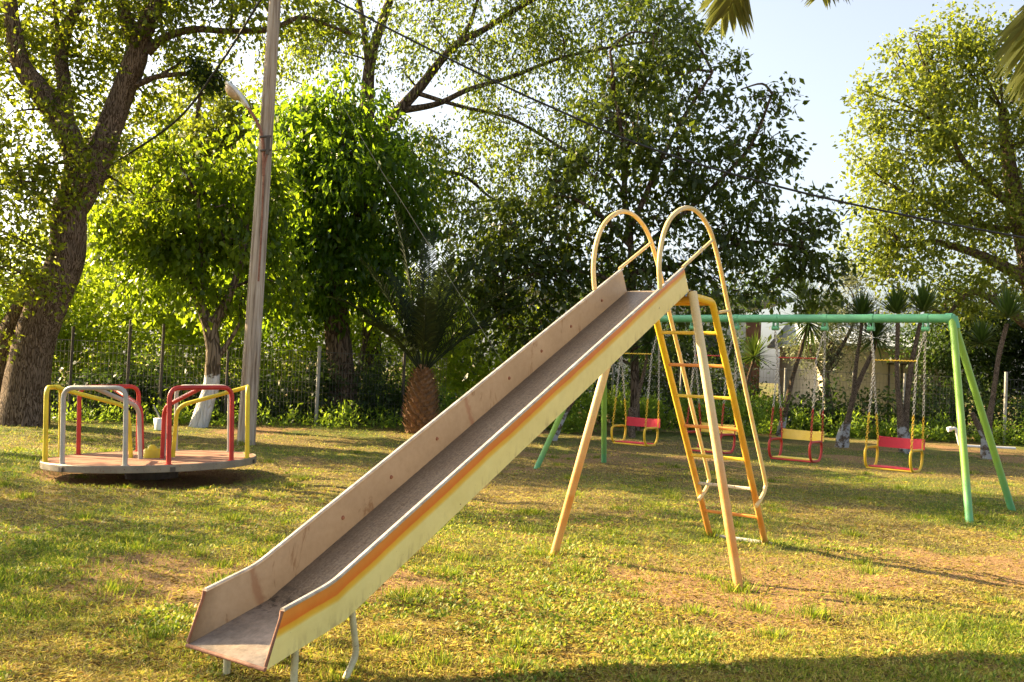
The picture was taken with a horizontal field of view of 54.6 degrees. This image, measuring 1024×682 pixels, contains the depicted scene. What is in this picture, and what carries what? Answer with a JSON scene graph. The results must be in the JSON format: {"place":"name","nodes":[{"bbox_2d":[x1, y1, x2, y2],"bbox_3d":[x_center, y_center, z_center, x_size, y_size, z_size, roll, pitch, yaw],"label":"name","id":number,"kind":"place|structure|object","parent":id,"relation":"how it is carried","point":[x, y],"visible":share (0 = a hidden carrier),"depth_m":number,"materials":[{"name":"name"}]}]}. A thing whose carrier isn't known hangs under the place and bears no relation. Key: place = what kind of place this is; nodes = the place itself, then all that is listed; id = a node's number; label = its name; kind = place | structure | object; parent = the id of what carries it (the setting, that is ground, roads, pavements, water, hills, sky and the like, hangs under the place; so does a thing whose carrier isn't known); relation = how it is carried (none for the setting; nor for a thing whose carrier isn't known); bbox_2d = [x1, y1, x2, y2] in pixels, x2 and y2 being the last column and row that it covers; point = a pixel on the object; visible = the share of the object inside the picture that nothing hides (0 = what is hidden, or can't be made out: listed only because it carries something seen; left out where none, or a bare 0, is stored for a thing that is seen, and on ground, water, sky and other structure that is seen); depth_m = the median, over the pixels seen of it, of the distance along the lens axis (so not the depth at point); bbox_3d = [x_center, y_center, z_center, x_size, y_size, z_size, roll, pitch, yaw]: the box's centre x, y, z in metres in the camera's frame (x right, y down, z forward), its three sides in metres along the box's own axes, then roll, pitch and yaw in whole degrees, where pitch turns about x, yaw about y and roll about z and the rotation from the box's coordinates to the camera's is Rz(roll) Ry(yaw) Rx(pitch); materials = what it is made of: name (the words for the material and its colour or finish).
{"place":"outdoors","nodes":[
{"label":"outdoors","id":0,"kind":"place"},
{"bbox_2d":[0,353,1023,681],"bbox_3d":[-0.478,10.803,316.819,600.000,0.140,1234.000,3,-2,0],"label":"ground","id":1,"kind":"structure","parent":0,"point":[196,479],"depth_m":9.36,"materials":[{"name":"green plant"}]},
{"bbox_2d":[40,384,256,479],"bbox_3d":[-4.265,1.069,11.771,2.440,1.096,2.400,0,-2,0],"label":"roundabout","id":2,"kind":"object","parent":1,"relation":"on","point":[165,460],"visible":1,"depth_m":11.33,"materials":[{"name":"paint"}]},
{"bbox_2d":[14,41,293,398],"bbox_3d":[-10.723,-3.338,31.295,9.535,11.473,5.179,3,-2,0],"label":"background tree","id":3,"kind":"object","parent":1,"relation":"on","point":[218,116],"visible":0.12,"depth_m":30.62,"materials":[{"name":"green plant"}]},
{"bbox_2d":[153,405,161,429],"bbox_3d":[-6.559,1.429,18.557,0.270,0.466,0.270,4,-2,-34],"label":"bucket","id":4,"kind":"object","parent":1,"relation":"on","point":[157,423],"visible":0.63,"depth_m":18.45,"materials":[{"name":"white plastic"}]},
{"bbox_2d":[0,0,375,426],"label":"elm tree","id":5,"kind":"object","parent":1,"relation":"on","point":[32,321],"visible":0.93,"depth_m":18.07,"materials":[{"name":"green plant"}]},
{"bbox_2d":[181,44,232,104],"bbox_3d":[-5.631,-4.922,18.448,0.915,0.998,1.136,3,-2,0],"label":"leaf clump","id":6,"kind":"object","parent":5,"relation":"attached to","point":[210,88],"visible":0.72,"depth_m":18.32,"materials":[{"name":"green plant"}]},
{"bbox_2d":[84,102,318,427],"bbox_3d":[-6.382,-1.340,20.474,4.994,6.512,3.873,3,-2,0],"label":"bright leaf tree","id":7,"kind":"object","parent":1,"relation":"on","point":[181,257],"visible":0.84,"depth_m":19.80,"materials":[{"name":"green plant"}]},
{"bbox_2d":[53,320,446,425],"bbox_3d":[-8.681,0.618,20.293,15.817,2.200,0.637,3,-2,-24],"label":"wire fence","id":8,"kind":"object","parent":1,"relation":"on","point":[227,368],"visible":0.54,"depth_m":21.22,"materials":[{"name":"metal"}]},
{"bbox_2d":[225,0,280,444],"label":"utility pole","id":9,"kind":"object","parent":1,"relation":"on","point":[253,332],"visible":0.96,"depth_m":16.24,"materials":[{"name":"grey wood"}]},
{"bbox_2d":[111,0,261,165],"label":"drop cable","id":10,"kind":"object","parent":9,"relation":"hanging from","point":[206,83],"visible":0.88,"depth_m":17.15,"materials":[{"name":"black rubber"}]},
{"bbox_2d":[283,5,545,429],"bbox_3d":[-1.535,-1.949,17.649,5.480,7.045,0.211,3,-2,-29],"label":"guy wire","id":11,"kind":"object","parent":9,"relation":"attached to","point":[387,180],"visible":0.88,"depth_m":17.19,"materials":[{"name":"metal"}]},
{"bbox_2d":[333,0,1023,238],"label":"overhead cable","id":12,"kind":"object","parent":9,"relation":"attached to","point":[634,142],"visible":1,"depth_m":15.74,"materials":[{"name":"black rubber"}]},
{"bbox_2d":[0,214,574,415],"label":"thicket","id":13,"kind":"object","parent":1,"relation":"on","point":[85,329],"visible":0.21,"depth_m":25.17,"materials":[{"name":"green plant"}]},
{"bbox_2d":[210,56,459,423],"bbox_3d":[-4.266,-2.136,23.612,6.221,9.230,5.307,2,-2,28],"label":"walnut tree","id":14,"kind":"object","parent":1,"relation":"on","point":[341,177],"visible":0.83,"depth_m":22.63,"materials":[{"name":"green plant"}]},
{"bbox_2d":[345,237,452,394],"bbox_3d":[-3.130,-0.416,25.255,3.383,5.245,2.687,3,-2,0],"label":"slender tree","id":15,"kind":"object","parent":1,"relation":"on","point":[366,334],"visible":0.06,"depth_m":25.16,"materials":[{"name":"green plant"}]},
{"bbox_2d":[325,210,545,433],"bbox_3d":[-1.801,-0.304,21.029,4.257,4.602,5.619,4,-2,-38],"label":"pineapple palm","id":16,"kind":"object","parent":1,"relation":"on","point":[421,405],"visible":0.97,"depth_m":20.59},
{"bbox_2d":[185,206,767,681],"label":"playground slide","id":17,"kind":"object","parent":1,"relation":"on","point":[343,556],"visible":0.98,"depth_m":5.46,"materials":[{"name":"beige paint"}]},
{"bbox_2d":[226,0,739,416],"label":"tall elm tree","id":18,"kind":"object","parent":1,"relation":"on","point":[538,30],"visible":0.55,"depth_m":26.55,"materials":[{"name":"green plant"}]},
{"bbox_2d":[51,240,1023,441],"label":"shrub bank","id":19,"kind":"object","parent":1,"relation":"on","point":[939,343],"visible":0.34,"depth_m":27.74,"materials":[{"name":"green plant"}]},
{"bbox_2d":[51,376,1023,445],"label":"weeds","id":20,"kind":"object","parent":1,"relation":"on","point":[573,417],"visible":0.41,"depth_m":24.32,"materials":[{"name":"green plant"}]},
{"bbox_2d":[550,348,633,440],"bbox_3d":[1.766,0.679,20.583,1.590,3.167,1.538,4,-2,-40],"label":"yucca","id":21,"kind":"object","parent":1,"relation":"on","point":[557,433],"visible":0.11,"depth_m":20.49,"materials":[{"name":"green plant"}]},
{"bbox_2d":[423,0,866,430],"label":"tree","id":22,"kind":"object","parent":1,"relation":"on","point":[506,259],"visible":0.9,"depth_m":23.42,"materials":[{"name":"green plant"}]},
{"bbox_2d":[623,325,682,437],"bbox_3d":[3.136,0.754,22.599,1.616,3.194,1.710,3,-2,0],"label":"yucca","id":23,"kind":"object","parent":1,"relation":"on","point":[648,336],"visible":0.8,"depth_m":22.53,"materials":[{"name":"green plant"}]},
{"bbox_2d":[715,534,771,543],"bbox_3d":[1.999,1.736,8.684,0.580,0.030,0.050,1,-2,35],"label":"ground bar","id":24,"kind":"object","parent":1,"relation":"on","point":[746,539],"visible":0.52,"depth_m":8.65,"materials":[{"name":"metal"}]},
{"bbox_2d":[731,331,774,431],"bbox_3d":[6.236,0.993,25.502,1.352,2.688,1.413,3,-2,-24],"label":"yucca","id":25,"kind":"object","parent":1,"relation":"on","point":[755,345],"visible":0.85,"depth_m":25.44,"materials":[{"name":"green plant"}]},
{"bbox_2d":[534,313,1015,522],"bbox_3d":[3.203,0.818,13.138,6.032,2.360,1.799,1,-2,41],"label":"swing set","id":26,"kind":"object","parent":1,"relation":"on","point":[958,348],"visible":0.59,"depth_m":11.75,"materials":[{"name":"green paint"}]},
{"bbox_2d":[611,335,660,446],"bbox_3d":[1.825,0.658,14.379,0.682,1.690,0.500,1,-2,38],"label":"swing","id":27,"kind":"object","parent":26,"relation":"hanging from","point":[646,423],"visible":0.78,"depth_m":14.36,"materials":[{"name":"yellow paint"}]},
{"bbox_2d":[686,329,736,453],"bbox_3d":[2.754,0.675,13.582,0.683,1.690,0.500,1,-2,42],"label":"swing","id":28,"kind":"object","parent":26,"relation":"hanging from","point":[725,433],"visible":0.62,"depth_m":13.57,"materials":[{"name":"red paint"}]},
{"bbox_2d":[768,330,825,462],"bbox_3d":[3.688,0.693,12.780,0.692,1.690,0.500,1,-2,39],"label":"swing","id":29,"kind":"object","parent":26,"relation":"hanging from","point":[812,437],"visible":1,"depth_m":12.78,"materials":[{"name":"red paint"}]},
{"bbox_2d":[864,331,926,472],"bbox_3d":[4.637,0.711,11.966,0.673,1.690,0.500,1,-2,42],"label":"swing","id":30,"kind":"object","parent":26,"relation":"hanging from","point":[916,445],"visible":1,"depth_m":11.97,"materials":[{"name":"yellow paint"}]},
{"bbox_2d":[597,362,955,438],"bbox_3d":[7.267,1.681,27.290,9.804,1.900,0.249,3,-2,0],"label":"wire fence","id":31,"kind":"object","parent":1,"relation":"on","point":[785,378],"visible":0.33,"depth_m":27.28,"materials":[{"name":"metal"}]},
{"bbox_2d":[766,277,851,436],"bbox_3d":[7.432,0.352,25.027,2.294,4.194,2.043,3,-2,0],"label":"yucca","id":32,"kind":"object","parent":1,"relation":"on","point":[806,329],"visible":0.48,"depth_m":24.94,"materials":[{"name":"green plant"}]},
{"bbox_2d":[766,252,907,414],"bbox_3d":[9.574,0.069,29.533,3.863,5.566,2.629,3,-2,0],"label":"olive tree","id":33,"kind":"object","parent":1,"relation":"on","point":[832,347],"visible":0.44,"depth_m":29.48,"materials":[{"name":"green plant"}]},
{"bbox_2d":[835,287,908,447],"bbox_3d":[7.988,0.616,22.293,1.784,3.809,1.551,3,-2,-26],"label":"yucca","id":34,"kind":"object","parent":1,"relation":"on","point":[862,303],"visible":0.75,"depth_m":22.24,"materials":[{"name":"green plant"}]},
{"bbox_2d":[767,323,990,427],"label":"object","id":35,"kind":"structure","parent":1,"relation":"on","point":[886,368],"depth_m":33.01,"materials":[{"name":"white concrete"}]},
{"bbox_2d":[871,276,953,453],"bbox_3d":[8.571,0.562,21.312,2.110,4.041,1.430,3,-2,0],"label":"yucca","id":36,"kind":"object","parent":1,"relation":"on","point":[924,300],"visible":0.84,"depth_m":21.24,"materials":[{"name":"green plant"}]},
{"bbox_2d":[824,0,1023,353],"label":"sunlit tree","id":37,"kind":"object","parent":1,"relation":"on","point":[943,135],"visible":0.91,"depth_m":29.83,"materials":[{"name":"green plant"}]},
{"bbox_2d":[946,426,1015,449],"bbox_3d":[11.620,2.401,24.566,1.728,0.515,0.125,3,-2,-1],"label":"drain pipe","id":38,"kind":"object","parent":1,"relation":"on","point":[950,428],"visible":0.66,"depth_m":24.54,"materials":[{"name":"white plastic"}]},
{"bbox_2d":[963,283,1023,458],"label":"yucca","id":39,"kind":"object","parent":1,"relation":"on","point":[1008,306],"visible":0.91,"depth_m":20.67,"materials":[{"name":"green plant"}]},
{"bbox_2d":[1002,372,1021,443],"bbox_3d":[14.364,1.893,26.403,2.326,2.050,0.084,2,-2,21],"label":"side wire fence","id":40,"kind":"object","parent":1,"relation":"on","point":[1006,388],"visible":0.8,"depth_m":26.77,"materials":[{"name":"metal"}]},
{"bbox_2d":[0,0,1023,393],"label":"sky","id":41,"kind":"structure","parent":0,"point":[815,44],"materials":[{"name":"white"}]},
{"bbox_2d":[498,251,795,417],"bbox_3d":[4.760,-0.365,40.035,11.318,6.320,7.000,3,-2,0],"label":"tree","id":42,"kind":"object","parent":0,"point":[751,329],"depth_m":37.07,"materials":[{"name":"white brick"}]},
{"bbox_2d":[623,338,649,360],"bbox_3d":[4.595,0.098,36.999,1.180,1.300,0.080,3,-2,0],"label":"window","id":43,"kind":"structure","parent":42,"relation":"in","point":[640,338],"depth_m":37.00,"materials":[{"name":"grey glass"}]},
{"bbox_2d":[693,329,724,363],"bbox_3d":[7.328,0.219,36.999,1.180,1.300,0.080,3,-2,0],"label":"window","id":44,"kind":"structure","parent":42,"relation":"in","point":[715,339],"depth_m":37.00,"materials":[{"name":"grey glass"}]},
{"bbox_2d":[694,0,1023,116],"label":"overhead palm","id":45,"kind":"object","parent":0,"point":[1011,49],"visible":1,"depth_m":6.14,"materials":[{"name":"green plant"}]}
]}

